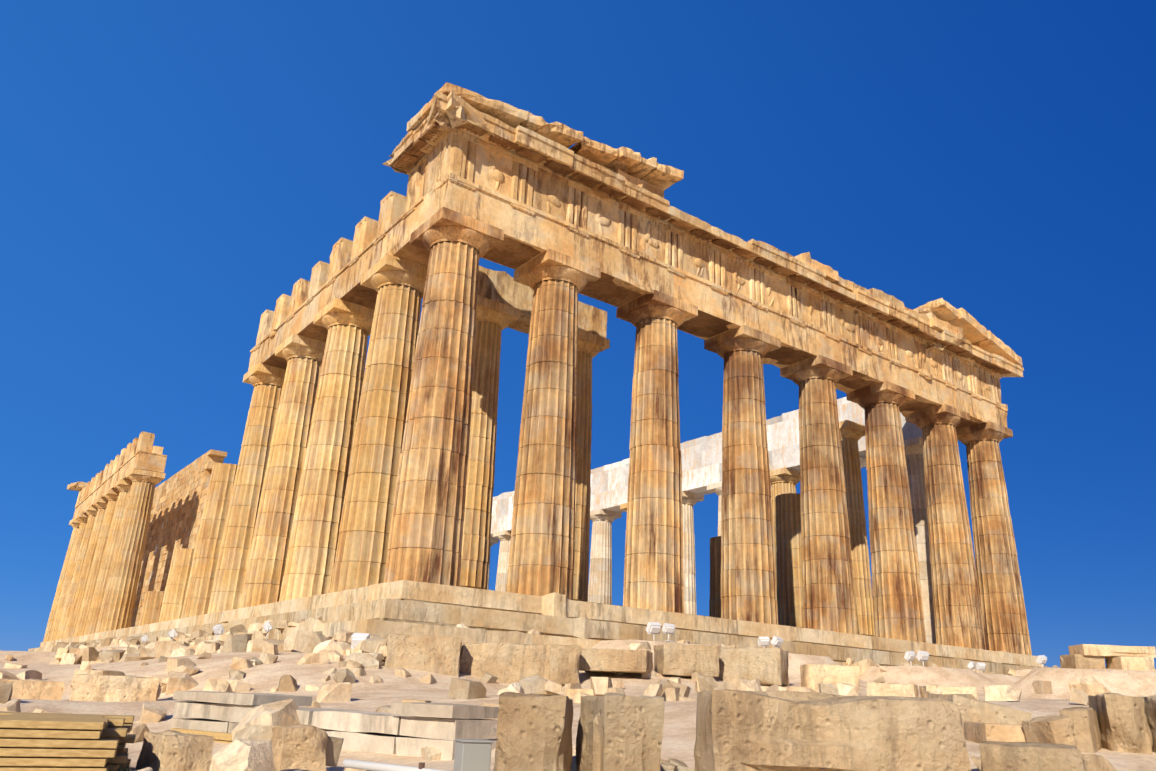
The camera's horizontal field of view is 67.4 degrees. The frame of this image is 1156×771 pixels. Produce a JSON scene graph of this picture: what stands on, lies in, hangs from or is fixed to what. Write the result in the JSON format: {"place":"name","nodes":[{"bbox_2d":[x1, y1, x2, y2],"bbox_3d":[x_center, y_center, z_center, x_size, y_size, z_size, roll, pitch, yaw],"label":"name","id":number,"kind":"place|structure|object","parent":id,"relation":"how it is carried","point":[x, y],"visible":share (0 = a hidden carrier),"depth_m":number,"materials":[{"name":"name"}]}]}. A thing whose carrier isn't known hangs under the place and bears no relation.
{"place":"outdoors","nodes":[
{"label":"outdoors","id":0,"kind":"place"},
{"bbox_2d":[0,640,1155,770],"bbox_3d":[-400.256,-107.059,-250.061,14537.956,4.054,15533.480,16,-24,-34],"label":"ground","id":1,"kind":"structure","parent":0,"point":[679,735],"depth_m":14.69,"materials":[{"name":"beige stone"}]},
{"bbox_2d":[0,712,135,770],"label":"timber stack","id":2,"kind":"object","parent":1,"relation":"on","point":[56,742],"visible":0.98,"depth_m":5.20,"materials":[{"name":"beige wood"}]},
{"bbox_2d":[141,635,148,641],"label":"floodlight","id":3,"kind":"object","parent":1,"relation":"on","point":[144,638],"depth_m":31.84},
{"bbox_2d":[168,629,177,640],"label":"floodlight","id":4,"kind":"object","parent":1,"relation":"on","point":[172,633],"depth_m":28.45,"materials":[{"name":"white metal"}]},
{"bbox_2d":[170,728,231,742],"bbox_3d":[-3.717,3.649,8.771,1.400,0.275,0.140,-11,-24,32],"label":"wooden plank","id":5,"kind":"object","parent":1,"relation":"on","point":[222,737],"visible":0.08,"depth_m":8.70,"materials":[{"name":"brown wood"}]},
{"bbox_2d":[170,691,498,759],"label":"stone slabs","id":6,"kind":"structure","parent":1,"relation":"on","point":[407,729],"depth_m":7.81,"materials":[{"name":"white stone"}]},
{"bbox_2d":[351,633,369,648],"bbox_3d":[-4.212,5.045,16.735,0.379,0.513,0.263,-1,-22,15],"label":"floodlight","id":7,"kind":"object","parent":1,"relation":"on","point":[357,639],"visible":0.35,"depth_m":16.71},
{"bbox_2d":[119,762,662,770],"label":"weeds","id":8,"kind":"object","parent":1,"relation":"on","point":[128,769],"depth_m":5.44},
{"bbox_2d":[343,759,446,770],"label":"stone slab","id":9,"kind":"structure","parent":1,"relation":"on","point":[362,765],"depth_m":5.06,"materials":[{"name":"white stone"}]},
{"bbox_2d":[418,762,424,768],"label":"tube posts","id":10,"kind":"object","parent":1,"relation":"on","point":[421,765],"visible":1,"depth_m":4.98,"materials":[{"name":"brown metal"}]},
{"bbox_2d":[453,739,493,770],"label":"cabinet","id":11,"kind":"object","parent":1,"relation":"on","point":[472,754],"visible":1,"depth_m":5.75,"materials":[{"name":"grey"}]},
{"bbox_2d":[28,580,1047,674],"bbox_3d":[-12.749,18.715,55.441,34.694,3.956,73.284,16,-24,-34],"label":"stepped temple base","id":12,"kind":"object","parent":1,"relation":"on","point":[385,610],"visible":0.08,"depth_m":24.09,"materials":[{"name":"stone"}]},
{"bbox_2d":[43,518,79,641],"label":"column","id":13,"kind":"structure","parent":12,"relation":"on","point":[74,523],"depth_m":74.86,"materials":[{"name":"stone"}]},
{"bbox_2d":[49,513,88,640],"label":"column","id":14,"kind":"structure","parent":12,"relation":"on","point":[82,518],"depth_m":72.10,"materials":[{"name":"stone"}]},
{"bbox_2d":[56,505,97,639],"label":"column","id":15,"kind":"structure","parent":12,"relation":"on","point":[90,511],"depth_m":68.83,"materials":[{"name":"stone"}]},
{"bbox_2d":[65,497,107,637],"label":"column","id":16,"kind":"structure","parent":12,"relation":"on","point":[99,503],"depth_m":65.53,"materials":[{"name":"stone"}]},
{"bbox_2d":[74,489,119,636],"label":"column","id":17,"kind":"structure","parent":12,"relation":"on","point":[111,496],"depth_m":62.27,"materials":[{"name":"stone"}]},
{"bbox_2d":[84,479,131,634],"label":"column","id":18,"kind":"structure","parent":12,"relation":"on","point":[123,486],"depth_m":59.00,"materials":[{"name":"stone"}]},
{"bbox_2d":[95,468,165,632],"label":"column","id":19,"kind":"structure","parent":12,"relation":"on","point":[117,608],"depth_m":55.77,"materials":[{"name":"stone"}]},
{"bbox_2d":[139,591,164,625],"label":"column","id":20,"kind":"structure","parent":12,"relation":"on","point":[152,607],"depth_m":44.37,"materials":[{"name":"stone"}]},
{"bbox_2d":[159,548,194,621],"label":"column","id":21,"kind":"structure","parent":12,"relation":"on","point":[176,584],"depth_m":41.40,"materials":[{"name":"stone"}]},
{"bbox_2d":[181,463,237,617],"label":"column","id":22,"kind":"structure","parent":12,"relation":"on","point":[207,549],"depth_m":38.73,"materials":[{"name":"stone"}]},
{"bbox_2d":[207,363,285,613],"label":"column","id":23,"kind":"structure","parent":12,"relation":"on","point":[266,382],"depth_m":36.08,"materials":[{"name":"stone"}]},
{"bbox_2d":[240,334,325,607],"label":"column","id":24,"kind":"structure","parent":12,"relation":"on","point":[303,357],"depth_m":32.81,"materials":[{"name":"stone"}]},
{"bbox_2d":[279,298,374,601],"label":"column","id":25,"kind":"structure","parent":12,"relation":"on","point":[311,554],"depth_m":29.54,"materials":[{"name":"stone"}]},
{"bbox_2d":[330,254,427,592],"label":"column","id":26,"kind":"structure","parent":12,"relation":"on","point":[397,284],"depth_m":26.27,"materials":[{"name":"stone"}]},
{"bbox_2d":[384,207,503,585],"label":"column","id":27,"kind":"structure","parent":12,"relation":"on","point":[426,535],"depth_m":23.35,"materials":[{"name":"stone"}]},
{"bbox_2d":[487,538,498,589],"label":"column","id":28,"kind":"structure","parent":12,"relation":"on","point":[494,541],"depth_m":76.74,"materials":[{"name":"stone"}]},
{"bbox_2d":[493,530,510,591],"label":"column","id":29,"kind":"structure","parent":12,"relation":"on","point":[504,537],"depth_m":72.76,"materials":[{"name":"stone"}]},
{"bbox_2d":[506,248,600,599],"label":"column","id":30,"kind":"structure","parent":12,"relation":"on","point":[542,552],"depth_m":25.44,"materials":[{"name":"stone"}]},
{"bbox_2d":[49,616,1057,674],"bbox_3d":[-7.589,15.053,46.080,34.514,1.649,53.015,16,-24,-34],"label":"step rubble","id":31,"kind":"object","parent":12,"relation":"on","point":[125,641],"visible":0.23,"depth_m":29.65,"materials":[{"name":"beige stone"}]},
{"bbox_2d":[588,509,621,604],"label":"column","id":32,"kind":"structure","parent":12,"relation":"on","point":[600,580],"depth_m":62.63,"materials":[{"name":"stone"}]},
{"bbox_2d":[620,503,626,509],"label":"column","id":33,"kind":"structure","parent":12,"relation":"on","point":[623,506],"depth_m":60.90,"materials":[{"name":"stone"}]},
{"bbox_2d":[616,290,697,612],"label":"column","id":34,"kind":"structure","parent":12,"relation":"on","point":[653,572],"depth_m":27.82,"materials":[{"name":"stone"}]},
{"bbox_2d":[73,130,1007,517],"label":"entablature","id":35,"kind":"structure","parent":34,"relation":"on","point":[437,180],"depth_m":30.92,"materials":[{"name":"stone"}]},
{"bbox_2d":[67,91,1023,490],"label":"cornice","id":36,"kind":"structure","parent":35,"relation":"on","point":[451,111],"depth_m":29.05,"materials":[{"name":"stone"}]},
{"bbox_2d":[407,82,1022,365],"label":"pediment remains","id":37,"kind":"object","parent":36,"relation":"on","point":[652,175],"visible":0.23,"depth_m":29.90,"materials":[{"name":"stone"}]},
{"bbox_2d":[83,122,1010,512],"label":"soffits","id":38,"kind":"object","parent":35,"relation":"on","point":[515,254],"visible":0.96,"depth_m":30.40,"materials":[{"name":"stone"}]},
{"bbox_2d":[465,141,999,401],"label":"triglyphs","id":39,"kind":"object","parent":35,"relation":"on","point":[580,219],"visible":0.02,"depth_m":30.32,"materials":[{"name":"stone"}]},
{"bbox_2d":[488,155,990,397],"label":"metope reliefs","id":40,"kind":"object","parent":35,"relation":"attached to","point":[497,175],"visible":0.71,"depth_m":31.03,"materials":[{"name":"stone"}]},
{"bbox_2d":[682,491,703,614],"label":"column","id":41,"kind":"structure","parent":12,"relation":"on","point":[690,500],"depth_m":55.88,"materials":[{"name":"stone"}]},
{"bbox_2d":[491,397,958,538],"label":"entablature","id":42,"kind":"structure","parent":41,"relation":"on","point":[701,457],"depth_m":55.68,"materials":[{"name":"stone"}]},
{"bbox_2d":[707,481,721,535],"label":"column","id":43,"kind":"structure","parent":12,"relation":"on","point":[716,488],"depth_m":53.91,"materials":[{"name":"stone"}]},
{"bbox_2d":[704,325,780,624],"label":"column","id":44,"kind":"structure","parent":12,"relation":"on","point":[748,586],"depth_m":30.21,"materials":[{"name":"stone"}]},
{"bbox_2d":[769,467,799,599],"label":"column","id":45,"kind":"structure","parent":12,"relation":"on","point":[784,480],"depth_m":50.29,"materials":[{"name":"stone"}]},
{"bbox_2d":[780,355,857,634],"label":"column","id":46,"kind":"structure","parent":12,"relation":"on","point":[828,592],"depth_m":32.62,"materials":[{"name":"stone"}]},
{"bbox_2d":[859,457,865,467],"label":"column","id":47,"kind":"structure","parent":12,"relation":"on","point":[862,462],"depth_m":47.36,"materials":[{"name":"stone"}]},
{"bbox_2d":[846,381,926,642],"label":"column","id":48,"kind":"structure","parent":12,"relation":"on","point":[898,611],"depth_m":35.01,"materials":[{"name":"stone"}]},
{"bbox_2d":[903,437,935,643],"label":"column","id":49,"kind":"structure","parent":12,"relation":"on","point":[914,450],"depth_m":42.59,"materials":[{"name":"stone"}]},
{"bbox_2d":[905,404,985,649],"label":"column","id":50,"kind":"structure","parent":12,"relation":"on","point":[957,613],"depth_m":37.40,"materials":[{"name":"stone"}]},
{"bbox_2d":[956,421,1031,654],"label":"column","id":51,"kind":"structure","parent":12,"relation":"on","point":[1003,610],"depth_m":39.44,"materials":[{"name":"stone"}]},
{"bbox_2d":[0,642,1116,770],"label":"loose stones","id":52,"kind":"object","parent":1,"relation":"on","point":[181,672],"visible":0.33,"depth_m":14.30,"materials":[{"name":"beige stone"}]},
{"bbox_2d":[213,625,224,639],"bbox_3d":[-10.214,7.034,24.579,0.258,0.504,0.372,24,-27,-39],"label":"floodlight","id":53,"kind":"object","parent":52,"relation":"on","point":[218,630],"depth_m":24.52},
{"bbox_2d":[263,621,271,638],"bbox_3d":[-7.600,6.005,21.203,0.226,0.442,0.326,8,-22,-18],"label":"floodlight","id":54,"kind":"object","parent":52,"relation":"on","point":[267,626],"depth_m":21.11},
{"bbox_2d":[0,634,1155,770],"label":"loose blocks","id":55,"kind":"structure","parent":1,"relation":"on","point":[890,727],"depth_m":5.31,"materials":[{"name":"beige stone"}]},
{"bbox_2d":[50,630,1110,770],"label":"rubble","id":56,"kind":"object","parent":1,"relation":"on","point":[249,748],"visible":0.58,"depth_m":11.65,"materials":[{"name":"beige stone"}]},
{"bbox_2d":[646,622,660,640],"bbox_3d":[1.948,6.345,22.272,0.379,0.514,0.263,10,-22,-29],"label":"floodlight","id":57,"kind":"object","parent":1,"relation":"on","point":[653,628],"visible":0.81,"depth_m":22.23,"materials":[{"name":"white metal"}]},
{"bbox_2d":[662,623,675,641],"bbox_3d":[2.361,6.433,22.575,0.336,0.455,0.233,12,-25,-21],"label":"floodlight","id":58,"kind":"object","parent":1,"relation":"on","point":[667,628],"visible":1,"depth_m":22.54,"materials":[{"name":"white metal"}]},
{"bbox_2d":[758,637,769,647],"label":"floodlight","id":59,"kind":"object","parent":1,"relation":"on","point":[764,641],"visible":0.81,"depth_m":24.50,"materials":[{"name":"white metal"}]},
{"bbox_2d":[770,636,782,647],"bbox_3d":[5.706,7.449,24.852,0.361,0.490,0.250,24,-27,-36],"label":"floodlight","id":60,"kind":"object","parent":1,"relation":"on","point":[776,641],"visible":0.77,"depth_m":24.81,"materials":[{"name":"white metal"}]},
{"bbox_2d":[904,651,915,665],"bbox_3d":[10.920,8.995,28.468,0.376,0.510,0.261,9,-22,-33],"label":"floodlight","id":61,"kind":"object","parent":1,"relation":"on","point":[910,656],"visible":0.81,"depth_m":28.42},
{"bbox_2d":[916,651,928,665],"bbox_3d":[11.489,9.129,28.864,0.412,0.558,0.286,12,-23,-20],"label":"floodlight","id":62,"kind":"object","parent":1,"relation":"on","point":[922,655],"visible":0.79,"depth_m":28.83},
{"bbox_2d":[967,661,975,669],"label":"floodlight","id":63,"kind":"object","parent":1,"relation":"on","point":[971,665],"visible":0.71,"depth_m":30.35,"materials":[{"name":"white metal"}]},
{"bbox_2d":[975,662,985,672],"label":"floodlight","id":64,"kind":"object","parent":1,"relation":"on","point":[981,666],"visible":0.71,"depth_m":30.75,"materials":[{"name":"white metal"}]},
{"bbox_2d":[1036,655,1046,667],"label":"floodlight","id":65,"kind":"object","parent":1,"relation":"on","point":[1042,659],"visible":0.85,"depth_m":33.30,"materials":[{"name":"white metal"}]},
{"bbox_2d":[1060,644,1155,670],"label":"wall","id":66,"kind":"structure","parent":1,"relation":"on","point":[1089,656],"depth_m":25.09,"materials":[{"name":"beige stone"}]},
{"bbox_2d":[0,0,1155,668],"label":"sky","id":67,"kind":"structure","parent":0,"point":[171,171],"materials":[{"name":"blue"}]},
{"bbox_2d":[467,587,866,635],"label":"floor","id":68,"kind":"structure","parent":0,"point":[618,605],"depth_m":31.27,"materials":[{"name":"stone"}]},
{"bbox_2d":[148,521,163,582],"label":"cella wall","id":69,"kind":"structure","parent":68,"relation":"on","point":[154,554],"depth_m":68.42,"materials":[{"name":"stone"}]},
{"bbox_2d":[130,449,226,626],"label":"cella wall","id":70,"kind":"structure","parent":68,"relation":"on","point":[179,500],"depth_m":65.82,"materials":[{"name":"stone"}]},
{"bbox_2d":[459,295,520,589],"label":"column","id":71,"kind":"structure","parent":68,"relation":"on","point":[494,319],"depth_m":29.76,"materials":[{"name":"stone"}]},
{"bbox_2d":[477,266,606,337],"bbox_3d":[-1.720,-2.902,33.361,6.086,1.400,1.661,16,-24,-34],"label":"architrave","id":72,"kind":"object","parent":71,"relation":"on","point":[503,287],"visible":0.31,"depth_m":32.24,"materials":[{"name":"stone"}]},
{"bbox_2d":[573,329,609,601],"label":"column","id":73,"kind":"structure","parent":68,"relation":"on","point":[590,346],"depth_m":32.21,"materials":[{"name":"stone"}]},
{"bbox_2d":[709,536,720,617],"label":"broken column","id":74,"kind":"structure","parent":68,"relation":"on","point":[715,580],"depth_m":35.75,"materials":[{"name":"stone"}]},
{"bbox_2d":[775,493,803,627],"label":"broken column","id":75,"kind":"structure","parent":68,"relation":"on","point":[789,567],"depth_m":38.31,"materials":[{"name":"stone"}]},
{"bbox_2d":[839,420,874,635],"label":"column","id":76,"kind":"structure","parent":68,"relation":"on","point":[852,433],"depth_m":41.29,"materials":[{"name":"stone"}]}
]}

